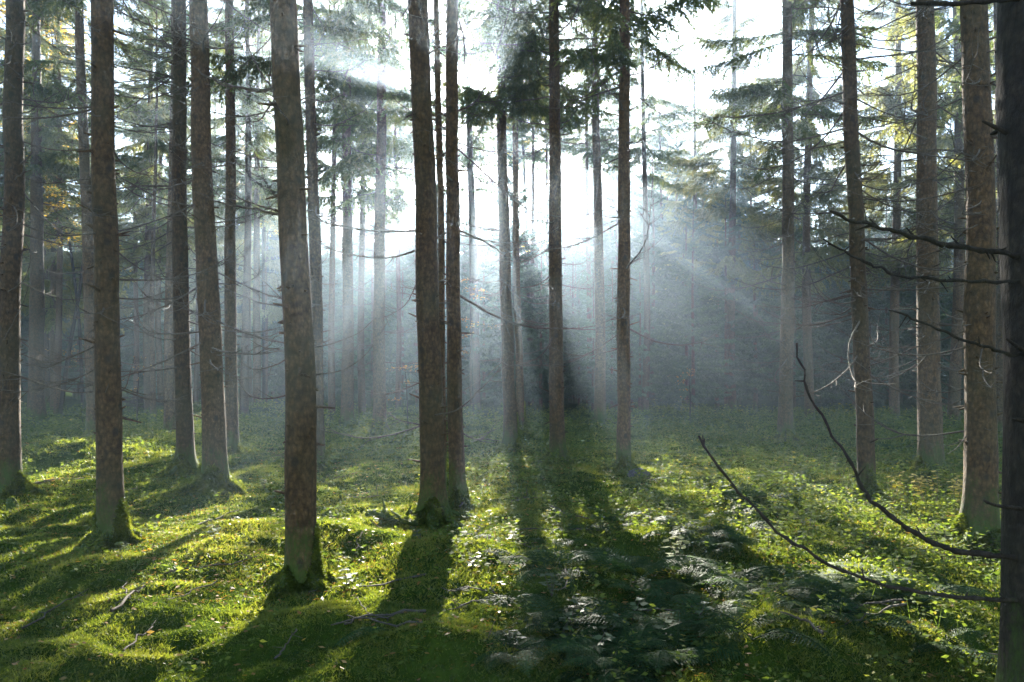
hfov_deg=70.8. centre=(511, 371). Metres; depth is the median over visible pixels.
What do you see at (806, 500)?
fern
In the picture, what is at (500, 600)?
fern
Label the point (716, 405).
spruce tree
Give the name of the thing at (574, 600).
leafy plant
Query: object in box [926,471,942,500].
leafy plant
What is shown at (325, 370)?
spruce tree
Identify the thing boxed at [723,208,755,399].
spruce tree
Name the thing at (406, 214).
spruce tree
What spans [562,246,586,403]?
spruce tree
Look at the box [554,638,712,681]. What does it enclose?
fern
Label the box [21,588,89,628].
fallen twig
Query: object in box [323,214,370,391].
spruce tree
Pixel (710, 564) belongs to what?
fern
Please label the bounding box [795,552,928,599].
leafy undergrowth plants
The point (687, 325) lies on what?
spruce tree
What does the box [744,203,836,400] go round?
spruce tree
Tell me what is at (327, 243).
spruce tree
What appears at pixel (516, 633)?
leafy plant
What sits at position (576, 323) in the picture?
spruce tree
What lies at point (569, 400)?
spruce tree
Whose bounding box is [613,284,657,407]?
spruce tree
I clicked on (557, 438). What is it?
spruce tree
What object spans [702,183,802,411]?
spruce tree
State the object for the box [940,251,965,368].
spruce tree
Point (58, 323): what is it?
spruce tree
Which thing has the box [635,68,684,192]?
spruce tree
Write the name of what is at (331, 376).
spruce tree
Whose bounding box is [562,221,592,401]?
spruce tree
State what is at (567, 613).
leafy plant
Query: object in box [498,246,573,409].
spruce tree
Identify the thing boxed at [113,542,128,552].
leafy plant
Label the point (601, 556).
fern
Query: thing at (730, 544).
fern
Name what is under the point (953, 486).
leafy plant
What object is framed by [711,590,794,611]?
fern
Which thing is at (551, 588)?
leafy plant
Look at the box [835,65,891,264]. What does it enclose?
spruce tree
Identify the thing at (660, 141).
spruce tree
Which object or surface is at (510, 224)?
spruce tree
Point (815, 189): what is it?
spruce tree
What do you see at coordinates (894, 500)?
leafy plant
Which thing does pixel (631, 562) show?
fern
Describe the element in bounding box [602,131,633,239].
spruce tree
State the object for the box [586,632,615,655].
leafy plant
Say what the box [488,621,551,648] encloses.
fallen twig
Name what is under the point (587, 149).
spruce tree
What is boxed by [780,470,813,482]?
fern
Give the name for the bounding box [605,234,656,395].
spruce tree
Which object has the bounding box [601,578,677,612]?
fern
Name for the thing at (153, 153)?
spruce tree
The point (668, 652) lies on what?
fern
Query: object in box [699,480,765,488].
fern
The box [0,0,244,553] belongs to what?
spruce tree
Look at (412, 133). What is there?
spruce tree
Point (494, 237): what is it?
spruce tree
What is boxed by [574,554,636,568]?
fern
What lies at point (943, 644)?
fern
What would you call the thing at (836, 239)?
spruce tree
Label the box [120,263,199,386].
spruce tree
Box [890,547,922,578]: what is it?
leafy plant
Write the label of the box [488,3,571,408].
spruce tree
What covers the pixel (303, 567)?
spruce tree
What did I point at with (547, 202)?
spruce tree
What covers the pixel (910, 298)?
spruce tree
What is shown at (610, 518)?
fern
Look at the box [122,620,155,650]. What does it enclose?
fallen twig
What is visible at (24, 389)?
spruce tree
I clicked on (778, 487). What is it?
fern
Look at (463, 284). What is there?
spruce tree
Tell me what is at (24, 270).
spruce tree
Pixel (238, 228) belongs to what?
spruce tree
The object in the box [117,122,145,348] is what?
spruce tree
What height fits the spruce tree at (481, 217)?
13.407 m
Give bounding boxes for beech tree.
[0,0,122,254]
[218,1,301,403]
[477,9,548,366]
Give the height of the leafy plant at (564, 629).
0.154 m
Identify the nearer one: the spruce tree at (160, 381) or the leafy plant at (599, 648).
the leafy plant at (599, 648)
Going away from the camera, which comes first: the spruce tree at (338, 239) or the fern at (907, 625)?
the fern at (907, 625)
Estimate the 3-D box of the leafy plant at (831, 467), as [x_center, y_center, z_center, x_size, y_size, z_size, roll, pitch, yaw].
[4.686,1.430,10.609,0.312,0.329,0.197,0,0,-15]
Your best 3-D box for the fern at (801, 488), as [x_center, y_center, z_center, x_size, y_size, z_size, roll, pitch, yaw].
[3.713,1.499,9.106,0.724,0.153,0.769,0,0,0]
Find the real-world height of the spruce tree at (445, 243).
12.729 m
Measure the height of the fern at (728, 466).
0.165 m
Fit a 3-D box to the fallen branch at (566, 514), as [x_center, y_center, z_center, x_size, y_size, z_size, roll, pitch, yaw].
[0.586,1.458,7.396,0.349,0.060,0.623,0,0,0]
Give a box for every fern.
[282,626,388,658]
[457,585,517,608]
[458,531,492,537]
[471,630,567,671]
[480,548,574,572]
[493,632,604,675]
[510,593,631,631]
[512,552,610,576]
[514,542,607,593]
[519,606,620,654]
[523,538,597,558]
[542,601,648,641]
[544,625,654,681]
[550,522,608,535]
[553,649,643,681]
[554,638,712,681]
[559,631,625,672]
[568,546,699,612]
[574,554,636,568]
[576,621,697,681]
[577,596,642,636]
[578,554,651,567]
[587,507,652,522]
[589,523,633,532]
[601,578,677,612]
[616,627,707,661]
[624,610,744,681]
[629,615,705,671]
[633,555,721,576]
[639,516,708,546]
[650,471,710,488]
[650,518,718,528]
[663,559,753,596]
[664,572,738,599]
[667,512,729,518]
[667,594,750,634]
[670,525,752,552]
[678,534,765,553]
[680,515,743,542]
[682,526,754,554]
[685,557,759,599]
[690,476,723,487]
[691,607,797,653]
[692,465,739,483]
[694,568,764,578]
[698,610,832,658]
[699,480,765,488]
[700,566,779,601]
[704,580,759,600]
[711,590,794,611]
[714,476,770,498]
[718,507,781,533]
[722,462,738,468]
[726,496,798,516]
[730,565,815,591]
[744,579,861,617]
[748,565,814,588]
[758,483,813,499]
[760,595,857,615]
[771,592,864,630]
[776,572,863,611]
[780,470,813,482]
[780,495,837,503]
[781,483,835,495]
[782,586,929,639]
[815,484,906,509]
[827,573,938,607]
[867,585,990,628]
[875,443,914,452]
[879,455,915,466]
[905,623,996,668]
[917,576,987,596]
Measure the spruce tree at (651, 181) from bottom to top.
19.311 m
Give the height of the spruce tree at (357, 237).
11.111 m
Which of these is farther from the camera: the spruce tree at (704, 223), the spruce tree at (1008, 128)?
the spruce tree at (704, 223)
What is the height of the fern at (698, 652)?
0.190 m
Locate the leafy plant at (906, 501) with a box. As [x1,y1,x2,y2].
[892,479,912,512]
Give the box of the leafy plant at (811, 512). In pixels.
[794,504,821,541]
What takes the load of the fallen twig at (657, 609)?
on the ground
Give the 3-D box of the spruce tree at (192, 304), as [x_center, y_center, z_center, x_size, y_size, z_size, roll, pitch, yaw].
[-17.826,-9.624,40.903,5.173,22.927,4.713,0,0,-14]
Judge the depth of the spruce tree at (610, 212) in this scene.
40.78 m
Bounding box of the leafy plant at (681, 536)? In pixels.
[668,531,689,560]
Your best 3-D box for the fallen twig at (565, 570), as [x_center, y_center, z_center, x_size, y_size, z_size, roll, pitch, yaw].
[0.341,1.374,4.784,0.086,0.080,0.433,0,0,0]
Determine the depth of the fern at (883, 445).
14.20 m
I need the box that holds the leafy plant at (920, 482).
[910,474,925,501]
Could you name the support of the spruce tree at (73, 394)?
on the ground
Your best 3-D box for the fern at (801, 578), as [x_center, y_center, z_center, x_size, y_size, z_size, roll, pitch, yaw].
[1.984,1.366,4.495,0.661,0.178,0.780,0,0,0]
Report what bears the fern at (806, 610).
on the ground
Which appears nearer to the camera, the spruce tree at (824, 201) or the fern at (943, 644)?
the fern at (943, 644)
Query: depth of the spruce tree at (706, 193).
43.46 m
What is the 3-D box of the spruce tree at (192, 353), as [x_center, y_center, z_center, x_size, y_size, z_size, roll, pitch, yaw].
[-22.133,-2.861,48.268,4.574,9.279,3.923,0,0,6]
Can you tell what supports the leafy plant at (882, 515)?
on the ground
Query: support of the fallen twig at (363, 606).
on the ground
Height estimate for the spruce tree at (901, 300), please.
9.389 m
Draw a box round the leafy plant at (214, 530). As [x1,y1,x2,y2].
[206,524,220,538]
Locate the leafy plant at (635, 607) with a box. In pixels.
[623,597,648,619]
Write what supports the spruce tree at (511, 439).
on the ground
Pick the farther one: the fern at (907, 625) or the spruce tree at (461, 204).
the spruce tree at (461, 204)
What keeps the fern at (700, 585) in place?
on the ground
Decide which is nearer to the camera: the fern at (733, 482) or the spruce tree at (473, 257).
the fern at (733, 482)
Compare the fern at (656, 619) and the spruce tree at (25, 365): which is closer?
the fern at (656, 619)
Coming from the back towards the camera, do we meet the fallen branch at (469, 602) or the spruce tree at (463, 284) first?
the spruce tree at (463, 284)
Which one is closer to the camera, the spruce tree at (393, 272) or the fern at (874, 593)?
the fern at (874, 593)
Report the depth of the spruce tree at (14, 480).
9.12 m
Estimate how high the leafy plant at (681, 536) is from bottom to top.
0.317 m
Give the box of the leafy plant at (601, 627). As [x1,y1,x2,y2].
[588,615,620,642]
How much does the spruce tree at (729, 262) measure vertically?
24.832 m
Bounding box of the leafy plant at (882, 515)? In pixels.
[873,501,899,537]
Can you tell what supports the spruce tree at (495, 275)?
on the ground
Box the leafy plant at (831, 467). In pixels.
[823,458,839,473]
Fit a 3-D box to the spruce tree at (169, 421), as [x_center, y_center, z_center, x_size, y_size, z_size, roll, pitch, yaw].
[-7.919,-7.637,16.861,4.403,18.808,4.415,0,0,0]
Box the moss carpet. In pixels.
[0,415,1001,681]
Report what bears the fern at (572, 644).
on the ground
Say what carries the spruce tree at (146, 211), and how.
on the ground
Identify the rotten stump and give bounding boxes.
[4,495,19,509]
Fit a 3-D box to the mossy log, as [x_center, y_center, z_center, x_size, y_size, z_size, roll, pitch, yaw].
[-1.224,1.443,7.266,0.722,0.304,0.989,0,0,0]
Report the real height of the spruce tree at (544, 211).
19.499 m
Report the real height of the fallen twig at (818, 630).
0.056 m
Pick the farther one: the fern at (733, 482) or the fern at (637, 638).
the fern at (733, 482)
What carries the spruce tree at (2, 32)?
on the ground
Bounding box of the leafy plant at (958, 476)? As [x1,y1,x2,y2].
[950,473,962,499]
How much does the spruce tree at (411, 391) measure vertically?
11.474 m
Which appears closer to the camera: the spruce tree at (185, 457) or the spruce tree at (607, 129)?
the spruce tree at (185, 457)
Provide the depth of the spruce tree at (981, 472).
6.25 m
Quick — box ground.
[0,378,1002,681]
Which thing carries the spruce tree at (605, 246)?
on the ground
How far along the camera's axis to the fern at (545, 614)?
4.23 m
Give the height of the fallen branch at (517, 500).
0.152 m
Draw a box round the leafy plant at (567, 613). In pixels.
[559,611,578,631]
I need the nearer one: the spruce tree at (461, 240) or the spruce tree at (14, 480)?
the spruce tree at (14, 480)
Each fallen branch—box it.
[34,470,83,483]
[195,506,238,524]
[272,629,301,658]
[442,591,478,609]
[507,487,534,502]
[550,505,588,518]
[920,541,971,559]
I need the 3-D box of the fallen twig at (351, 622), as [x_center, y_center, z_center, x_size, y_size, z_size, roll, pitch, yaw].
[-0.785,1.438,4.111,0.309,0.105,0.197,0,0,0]
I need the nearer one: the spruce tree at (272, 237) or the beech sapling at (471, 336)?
the beech sapling at (471, 336)
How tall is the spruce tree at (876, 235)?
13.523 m
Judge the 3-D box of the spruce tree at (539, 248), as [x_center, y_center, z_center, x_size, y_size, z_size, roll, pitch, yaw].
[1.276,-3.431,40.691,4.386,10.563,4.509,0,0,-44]
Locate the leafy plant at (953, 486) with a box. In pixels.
[946,479,962,510]
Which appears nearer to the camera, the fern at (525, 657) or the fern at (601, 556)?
the fern at (525, 657)
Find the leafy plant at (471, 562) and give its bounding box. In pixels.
[468,551,481,566]
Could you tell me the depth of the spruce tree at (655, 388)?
27.46 m
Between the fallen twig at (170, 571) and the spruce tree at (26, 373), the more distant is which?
the spruce tree at (26, 373)
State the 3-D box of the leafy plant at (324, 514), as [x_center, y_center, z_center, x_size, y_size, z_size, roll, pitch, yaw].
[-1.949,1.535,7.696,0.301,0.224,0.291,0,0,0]
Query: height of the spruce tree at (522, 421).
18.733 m
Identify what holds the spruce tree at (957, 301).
on the ground
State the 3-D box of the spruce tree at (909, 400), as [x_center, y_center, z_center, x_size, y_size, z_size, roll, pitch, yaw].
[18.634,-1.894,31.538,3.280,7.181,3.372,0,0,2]
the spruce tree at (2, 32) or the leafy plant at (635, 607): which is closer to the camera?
the leafy plant at (635, 607)
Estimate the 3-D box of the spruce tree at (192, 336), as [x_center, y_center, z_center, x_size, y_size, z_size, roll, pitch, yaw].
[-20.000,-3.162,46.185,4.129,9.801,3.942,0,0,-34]
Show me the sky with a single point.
(770, 14)
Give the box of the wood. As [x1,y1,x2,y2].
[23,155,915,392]
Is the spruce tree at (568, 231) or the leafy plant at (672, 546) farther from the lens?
the spruce tree at (568, 231)
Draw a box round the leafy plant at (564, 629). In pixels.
[550,618,571,642]
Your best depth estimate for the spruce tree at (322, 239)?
40.66 m
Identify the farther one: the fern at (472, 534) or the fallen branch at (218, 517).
the fallen branch at (218, 517)
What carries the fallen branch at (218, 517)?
on the ground
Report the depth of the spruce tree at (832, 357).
32.90 m
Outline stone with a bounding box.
[627,467,650,477]
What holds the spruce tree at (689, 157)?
on the ground
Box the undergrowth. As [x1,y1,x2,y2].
[0,395,1002,681]
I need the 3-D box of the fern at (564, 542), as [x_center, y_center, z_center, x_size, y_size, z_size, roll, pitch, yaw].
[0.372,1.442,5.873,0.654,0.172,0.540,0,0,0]
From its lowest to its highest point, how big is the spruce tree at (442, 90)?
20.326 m
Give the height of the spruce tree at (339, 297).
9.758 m
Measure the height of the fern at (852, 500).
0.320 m
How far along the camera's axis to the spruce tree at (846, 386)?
29.14 m
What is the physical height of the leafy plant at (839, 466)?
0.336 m
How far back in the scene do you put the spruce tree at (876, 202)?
55.83 m
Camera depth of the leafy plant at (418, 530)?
6.00 m
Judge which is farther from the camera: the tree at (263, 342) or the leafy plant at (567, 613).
the tree at (263, 342)
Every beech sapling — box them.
[44,339,83,366]
[123,356,150,423]
[387,362,417,433]
[461,278,495,418]
[667,368,694,422]
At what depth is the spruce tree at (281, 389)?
42.19 m
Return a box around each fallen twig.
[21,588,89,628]
[108,579,151,611]
[116,579,132,598]
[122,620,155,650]
[161,580,217,600]
[166,551,258,572]
[308,573,426,591]
[331,609,425,625]
[334,484,387,497]
[344,612,403,624]
[347,614,422,628]
[354,597,377,616]
[441,578,494,592]
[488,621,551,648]
[516,526,598,530]
[559,566,567,589]
[620,607,696,613]
[778,611,826,634]
[811,599,902,615]
[845,601,906,624]
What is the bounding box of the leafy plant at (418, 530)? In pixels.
[411,526,425,538]
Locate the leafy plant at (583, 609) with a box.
[576,608,598,632]
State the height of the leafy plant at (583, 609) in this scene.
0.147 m
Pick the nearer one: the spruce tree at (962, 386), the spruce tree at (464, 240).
the spruce tree at (962, 386)
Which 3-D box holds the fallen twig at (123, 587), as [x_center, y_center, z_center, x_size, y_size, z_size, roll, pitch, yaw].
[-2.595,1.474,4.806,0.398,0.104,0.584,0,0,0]
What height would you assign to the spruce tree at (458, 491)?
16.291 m
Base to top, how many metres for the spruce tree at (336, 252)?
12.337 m
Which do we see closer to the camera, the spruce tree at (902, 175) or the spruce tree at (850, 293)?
the spruce tree at (850, 293)
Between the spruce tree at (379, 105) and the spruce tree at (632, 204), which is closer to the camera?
the spruce tree at (379, 105)
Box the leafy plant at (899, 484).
[886,472,903,493]
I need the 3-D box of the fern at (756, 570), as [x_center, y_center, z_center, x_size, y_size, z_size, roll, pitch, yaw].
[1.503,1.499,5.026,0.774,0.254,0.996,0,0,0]
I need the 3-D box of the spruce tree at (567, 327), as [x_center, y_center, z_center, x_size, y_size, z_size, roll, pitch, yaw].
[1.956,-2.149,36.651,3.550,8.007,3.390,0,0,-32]
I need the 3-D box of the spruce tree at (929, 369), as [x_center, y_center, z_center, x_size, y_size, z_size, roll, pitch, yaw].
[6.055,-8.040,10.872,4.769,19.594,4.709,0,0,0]
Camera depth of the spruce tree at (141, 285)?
39.43 m
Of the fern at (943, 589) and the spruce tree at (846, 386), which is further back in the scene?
the spruce tree at (846, 386)
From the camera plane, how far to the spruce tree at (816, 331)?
30.46 m
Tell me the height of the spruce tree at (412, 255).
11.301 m
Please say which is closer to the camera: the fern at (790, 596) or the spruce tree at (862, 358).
the fern at (790, 596)
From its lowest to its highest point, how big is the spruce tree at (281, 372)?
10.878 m
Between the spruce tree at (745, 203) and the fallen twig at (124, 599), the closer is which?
the fallen twig at (124, 599)
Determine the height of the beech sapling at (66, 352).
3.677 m
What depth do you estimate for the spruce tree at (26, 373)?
39.25 m
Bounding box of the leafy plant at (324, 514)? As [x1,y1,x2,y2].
[318,506,342,518]
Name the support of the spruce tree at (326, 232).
on the ground
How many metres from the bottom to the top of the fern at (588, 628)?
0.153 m
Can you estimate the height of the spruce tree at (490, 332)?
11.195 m
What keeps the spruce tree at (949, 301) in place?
on the ground
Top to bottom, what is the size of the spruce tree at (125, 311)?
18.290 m
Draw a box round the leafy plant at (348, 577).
[337,567,357,585]
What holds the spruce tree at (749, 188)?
on the ground
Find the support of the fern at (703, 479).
on the ground
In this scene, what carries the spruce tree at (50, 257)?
on the ground
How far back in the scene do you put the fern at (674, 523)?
6.52 m
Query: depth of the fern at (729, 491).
7.89 m
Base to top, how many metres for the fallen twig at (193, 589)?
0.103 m
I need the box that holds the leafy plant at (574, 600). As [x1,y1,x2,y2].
[566,594,584,615]
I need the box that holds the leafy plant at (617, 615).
[609,613,628,636]
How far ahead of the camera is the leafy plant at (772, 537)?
6.11 m
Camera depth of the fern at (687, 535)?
6.17 m
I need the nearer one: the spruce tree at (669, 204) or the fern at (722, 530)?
the fern at (722, 530)
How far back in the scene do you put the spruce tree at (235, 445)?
13.37 m
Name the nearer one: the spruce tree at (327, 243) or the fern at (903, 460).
the fern at (903, 460)
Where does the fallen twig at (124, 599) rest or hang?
on the ground
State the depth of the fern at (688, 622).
4.15 m
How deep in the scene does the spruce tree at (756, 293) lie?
36.82 m
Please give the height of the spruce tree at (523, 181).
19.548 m
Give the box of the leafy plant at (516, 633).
[500,629,525,648]
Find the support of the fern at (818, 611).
on the ground
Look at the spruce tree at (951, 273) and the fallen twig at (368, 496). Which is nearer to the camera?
the fallen twig at (368, 496)
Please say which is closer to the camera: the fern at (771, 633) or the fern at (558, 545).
the fern at (771, 633)
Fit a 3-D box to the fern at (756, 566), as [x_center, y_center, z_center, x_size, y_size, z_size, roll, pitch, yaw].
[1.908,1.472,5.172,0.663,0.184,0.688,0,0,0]
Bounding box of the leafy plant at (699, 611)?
[689,601,712,624]
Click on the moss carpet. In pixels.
(88, 603)
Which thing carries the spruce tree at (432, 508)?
on the ground
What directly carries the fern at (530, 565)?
on the ground
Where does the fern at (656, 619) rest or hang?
on the ground
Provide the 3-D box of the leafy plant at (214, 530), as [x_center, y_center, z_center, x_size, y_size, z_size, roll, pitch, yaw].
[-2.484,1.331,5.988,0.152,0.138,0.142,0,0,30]
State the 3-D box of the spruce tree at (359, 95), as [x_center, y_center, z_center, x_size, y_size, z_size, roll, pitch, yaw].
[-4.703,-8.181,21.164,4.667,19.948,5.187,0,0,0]
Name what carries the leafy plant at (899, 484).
on the ground
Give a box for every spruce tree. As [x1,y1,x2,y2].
[0,0,90,427]
[0,0,155,500]
[0,0,194,440]
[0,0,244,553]
[0,0,377,498]
[0,2,115,417]
[0,2,127,413]
[0,26,55,206]
[1,16,90,408]
[1,126,28,393]
[21,13,79,358]
[21,189,139,399]
[21,274,83,386]
[21,275,27,382]
[21,275,84,388]
[38,0,283,480]
[61,275,85,398]
[62,318,83,397]
[63,0,266,439]
[63,141,133,328]
[73,216,156,396]
[79,0,195,415]
[115,0,218,422]
[115,26,165,398]
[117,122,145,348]
[119,0,211,410]
[120,232,194,398]
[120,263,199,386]
[121,0,362,454]
[121,264,142,382]
[126,0,441,473]
[135,0,385,607]
[137,72,194,284]
[155,26,243,406]
[161,126,238,399]
[163,275,223,386]
[163,313,194,380]
[187,0,279,407]
[188,0,277,421]
[189,60,243,331]
[191,217,280,376]
[199,228,284,399]
[210,0,307,408]
[218,33,308,402]
[219,195,284,393]
[220,119,261,396]
[260,126,281,394]
[260,193,339,382]
[260,235,284,396]
[261,206,342,388]
[266,0,468,438]
[269,0,415,426]
[269,206,341,383]
[298,0,392,420]
[303,1,412,417]
[307,0,565,493]
[307,192,342,350]
[309,0,630,512]
[317,62,375,247]
[322,206,329,268]
[322,215,341,397]
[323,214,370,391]
[324,232,370,394]
[324,268,356,396]
[335,179,414,393]
[335,206,416,404]
[337,223,369,383]
[339,199,374,277]
[353,209,374,396]
[357,220,413,400]
[358,46,412,404]
[363,0,510,531]
[364,224,418,405]
[367,187,413,395]
[372,0,435,412]
[386,193,446,400]
[387,211,446,403]
[389,188,413,269]
[389,212,446,399]
[397,80,435,171]
[399,0,614,455]
[406,203,496,385]
[410,194,462,317]
[411,182,468,331]
[412,44,488,169]
[417,247,486,400]
[432,0,528,415]
[437,176,467,393]
[439,0,676,465]
[444,180,464,398]
[445,194,494,402]
[458,0,591,434]
[459,31,544,404]
[460,207,511,404]
[460,222,496,394]
[462,179,488,260]
[462,204,526,401]
[464,182,498,397]
[469,146,564,405]
[469,212,521,393]
[478,203,496,260]
[479,206,522,302]
[480,235,544,400]
[485,175,529,275]
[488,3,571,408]
[488,121,542,398]
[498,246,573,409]
[499,0,732,472]
[499,255,564,404]
[517,2,590,402]
[520,205,580,412]
[520,218,545,295]
[521,185,571,285]
[525,17,590,165]
[525,256,571,398]
[534,1,618,408]
[536,0,666,425]
[536,153,567,263]
[538,195,585,400]
[561,133,591,266]
[561,194,584,398]
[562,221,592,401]
[562,232,594,403]
[562,245,581,402]
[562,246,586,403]
[563,36,638,305]
[563,247,637,384]
[563,250,634,414]
[563,277,608,407]
[569,142,643,339]
[571,141,651,402]
[571,166,592,264]
[576,258,641,410]
[579,69,650,303]
[579,160,631,266]
[580,226,616,333]
[581,172,607,254]
[601,0,701,414]
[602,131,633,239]
[602,177,651,314]
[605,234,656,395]
[606,176,681,401]
[606,253,682,412]
[607,113,712,400]
[613,152,698,406]
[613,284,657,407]
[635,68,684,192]
[637,123,665,393]
[637,128,705,291]
[638,205,719,404]
[641,140,706,398]
[641,187,723,408]
[650,200,736,412]
[655,6,727,402]
[656,169,697,255]
[661,180,763,408]
[662,0,802,411]
[671,134,726,260]
[677,184,777,412]
[684,0,1002,502]
[689,150,720,252]
[692,0,914,447]
[697,201,722,350]
[698,0,1023,681]
[701,138,773,264]
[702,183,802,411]
[706,221,772,404]
[711,121,798,399]
[712,139,768,320]
[718,138,796,308]
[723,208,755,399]
[736,0,894,420]
[741,192,851,415]
[742,228,778,402]
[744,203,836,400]
[756,223,831,402]
[758,237,795,400]
[769,202,799,396]
[779,0,1002,480]
[779,170,849,325]
[795,150,815,241]
[806,0,1002,555]
[810,207,851,402]
[813,0,965,420]
[813,235,900,410]
[814,178,849,325]
[817,258,873,405]
[820,126,843,254]
[822,203,882,387]
[824,245,884,387]
[831,229,916,392]
[834,190,916,403]
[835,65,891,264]
[864,0,997,426]
[864,212,883,295]
[865,82,883,263]
[870,206,963,412]
[871,223,945,404]
[872,114,892,251]
[873,234,914,331]
[877,0,1002,438]
[884,98,913,284]
[900,271,963,404]
[901,99,916,301]
[901,279,948,323]
[903,184,965,329]
[913,247,953,322]
[940,3,997,348]
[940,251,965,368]
[941,330,963,397]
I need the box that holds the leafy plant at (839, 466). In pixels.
[833,456,849,476]
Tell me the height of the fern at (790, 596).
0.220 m
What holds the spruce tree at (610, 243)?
on the ground
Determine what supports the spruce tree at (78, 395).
on the ground
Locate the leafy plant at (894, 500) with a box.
[890,480,906,509]
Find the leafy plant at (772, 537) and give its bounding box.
[761,517,785,547]
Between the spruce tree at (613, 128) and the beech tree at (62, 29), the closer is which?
the beech tree at (62, 29)
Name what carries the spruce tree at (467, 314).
on the ground
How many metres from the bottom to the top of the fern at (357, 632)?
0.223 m
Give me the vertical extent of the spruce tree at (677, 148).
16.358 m
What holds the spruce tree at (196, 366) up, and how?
on the ground
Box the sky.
[0,0,994,320]
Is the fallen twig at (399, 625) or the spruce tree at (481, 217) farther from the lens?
the spruce tree at (481, 217)
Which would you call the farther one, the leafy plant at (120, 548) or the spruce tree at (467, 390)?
the spruce tree at (467, 390)
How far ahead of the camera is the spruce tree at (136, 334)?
34.24 m
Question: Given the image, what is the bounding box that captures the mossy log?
[363,498,420,528]
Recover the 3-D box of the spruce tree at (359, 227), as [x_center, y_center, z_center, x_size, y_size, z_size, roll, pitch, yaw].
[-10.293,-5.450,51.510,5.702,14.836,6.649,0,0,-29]
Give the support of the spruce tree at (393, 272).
on the ground
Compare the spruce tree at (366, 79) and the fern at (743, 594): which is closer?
the fern at (743, 594)
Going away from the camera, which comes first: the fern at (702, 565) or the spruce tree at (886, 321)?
the fern at (702, 565)
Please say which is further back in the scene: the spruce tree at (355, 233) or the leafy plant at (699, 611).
the spruce tree at (355, 233)
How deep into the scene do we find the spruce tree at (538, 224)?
42.61 m
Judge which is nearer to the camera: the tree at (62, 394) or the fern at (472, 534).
the fern at (472, 534)
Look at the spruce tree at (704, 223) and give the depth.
41.23 m
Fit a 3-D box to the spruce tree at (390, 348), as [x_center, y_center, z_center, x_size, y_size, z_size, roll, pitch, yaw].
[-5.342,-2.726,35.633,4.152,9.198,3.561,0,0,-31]
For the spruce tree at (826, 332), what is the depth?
37.11 m
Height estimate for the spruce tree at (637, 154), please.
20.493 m
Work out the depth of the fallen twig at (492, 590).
4.81 m
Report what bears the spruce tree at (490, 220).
on the ground
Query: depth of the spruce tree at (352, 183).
39.81 m
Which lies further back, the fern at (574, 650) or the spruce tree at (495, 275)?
the spruce tree at (495, 275)
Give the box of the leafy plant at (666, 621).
[648,619,672,643]
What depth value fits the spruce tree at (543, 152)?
33.91 m
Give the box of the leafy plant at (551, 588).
[539,573,560,595]
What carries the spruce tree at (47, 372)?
on the ground
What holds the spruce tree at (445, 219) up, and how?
on the ground
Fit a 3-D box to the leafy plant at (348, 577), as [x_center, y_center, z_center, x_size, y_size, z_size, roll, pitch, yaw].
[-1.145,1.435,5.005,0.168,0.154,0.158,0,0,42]
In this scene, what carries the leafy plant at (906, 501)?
on the ground
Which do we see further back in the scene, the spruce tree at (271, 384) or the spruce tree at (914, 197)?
the spruce tree at (914, 197)
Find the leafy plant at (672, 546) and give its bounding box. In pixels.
[663,536,685,566]
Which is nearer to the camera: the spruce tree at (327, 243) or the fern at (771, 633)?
the fern at (771, 633)
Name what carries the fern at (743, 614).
on the ground
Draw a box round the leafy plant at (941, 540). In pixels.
[920,521,951,561]
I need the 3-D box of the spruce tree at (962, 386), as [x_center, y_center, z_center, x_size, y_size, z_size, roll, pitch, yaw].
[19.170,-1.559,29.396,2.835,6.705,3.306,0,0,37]
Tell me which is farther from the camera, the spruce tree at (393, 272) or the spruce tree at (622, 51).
the spruce tree at (393, 272)
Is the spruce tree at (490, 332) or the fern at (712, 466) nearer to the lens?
the fern at (712, 466)
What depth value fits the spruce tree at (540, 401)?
27.42 m
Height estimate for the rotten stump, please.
0.286 m
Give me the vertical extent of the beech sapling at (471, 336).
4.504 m
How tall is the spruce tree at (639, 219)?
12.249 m
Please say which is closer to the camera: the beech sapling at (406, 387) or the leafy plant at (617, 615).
the leafy plant at (617, 615)
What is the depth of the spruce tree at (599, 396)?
21.34 m
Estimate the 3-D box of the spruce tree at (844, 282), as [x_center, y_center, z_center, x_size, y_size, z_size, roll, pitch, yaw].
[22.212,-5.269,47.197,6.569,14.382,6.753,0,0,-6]
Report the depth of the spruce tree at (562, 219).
42.29 m
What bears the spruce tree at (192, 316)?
on the ground
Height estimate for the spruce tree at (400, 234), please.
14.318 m
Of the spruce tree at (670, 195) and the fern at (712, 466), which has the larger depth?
the spruce tree at (670, 195)
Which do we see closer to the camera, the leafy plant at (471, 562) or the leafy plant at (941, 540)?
the leafy plant at (471, 562)
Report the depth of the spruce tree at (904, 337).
28.37 m
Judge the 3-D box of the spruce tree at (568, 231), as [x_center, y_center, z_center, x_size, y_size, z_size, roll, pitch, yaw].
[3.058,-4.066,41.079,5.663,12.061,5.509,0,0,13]
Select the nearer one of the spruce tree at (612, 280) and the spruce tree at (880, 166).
the spruce tree at (612, 280)
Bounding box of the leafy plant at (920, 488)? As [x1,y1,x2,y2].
[910,473,930,503]
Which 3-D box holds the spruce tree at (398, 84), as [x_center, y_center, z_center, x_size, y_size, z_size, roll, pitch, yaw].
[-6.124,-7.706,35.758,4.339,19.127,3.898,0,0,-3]
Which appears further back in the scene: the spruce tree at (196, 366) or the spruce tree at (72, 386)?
the spruce tree at (72, 386)
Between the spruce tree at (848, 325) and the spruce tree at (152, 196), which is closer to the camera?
the spruce tree at (848, 325)
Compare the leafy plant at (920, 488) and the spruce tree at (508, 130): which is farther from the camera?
the spruce tree at (508, 130)
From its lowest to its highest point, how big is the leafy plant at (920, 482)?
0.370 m

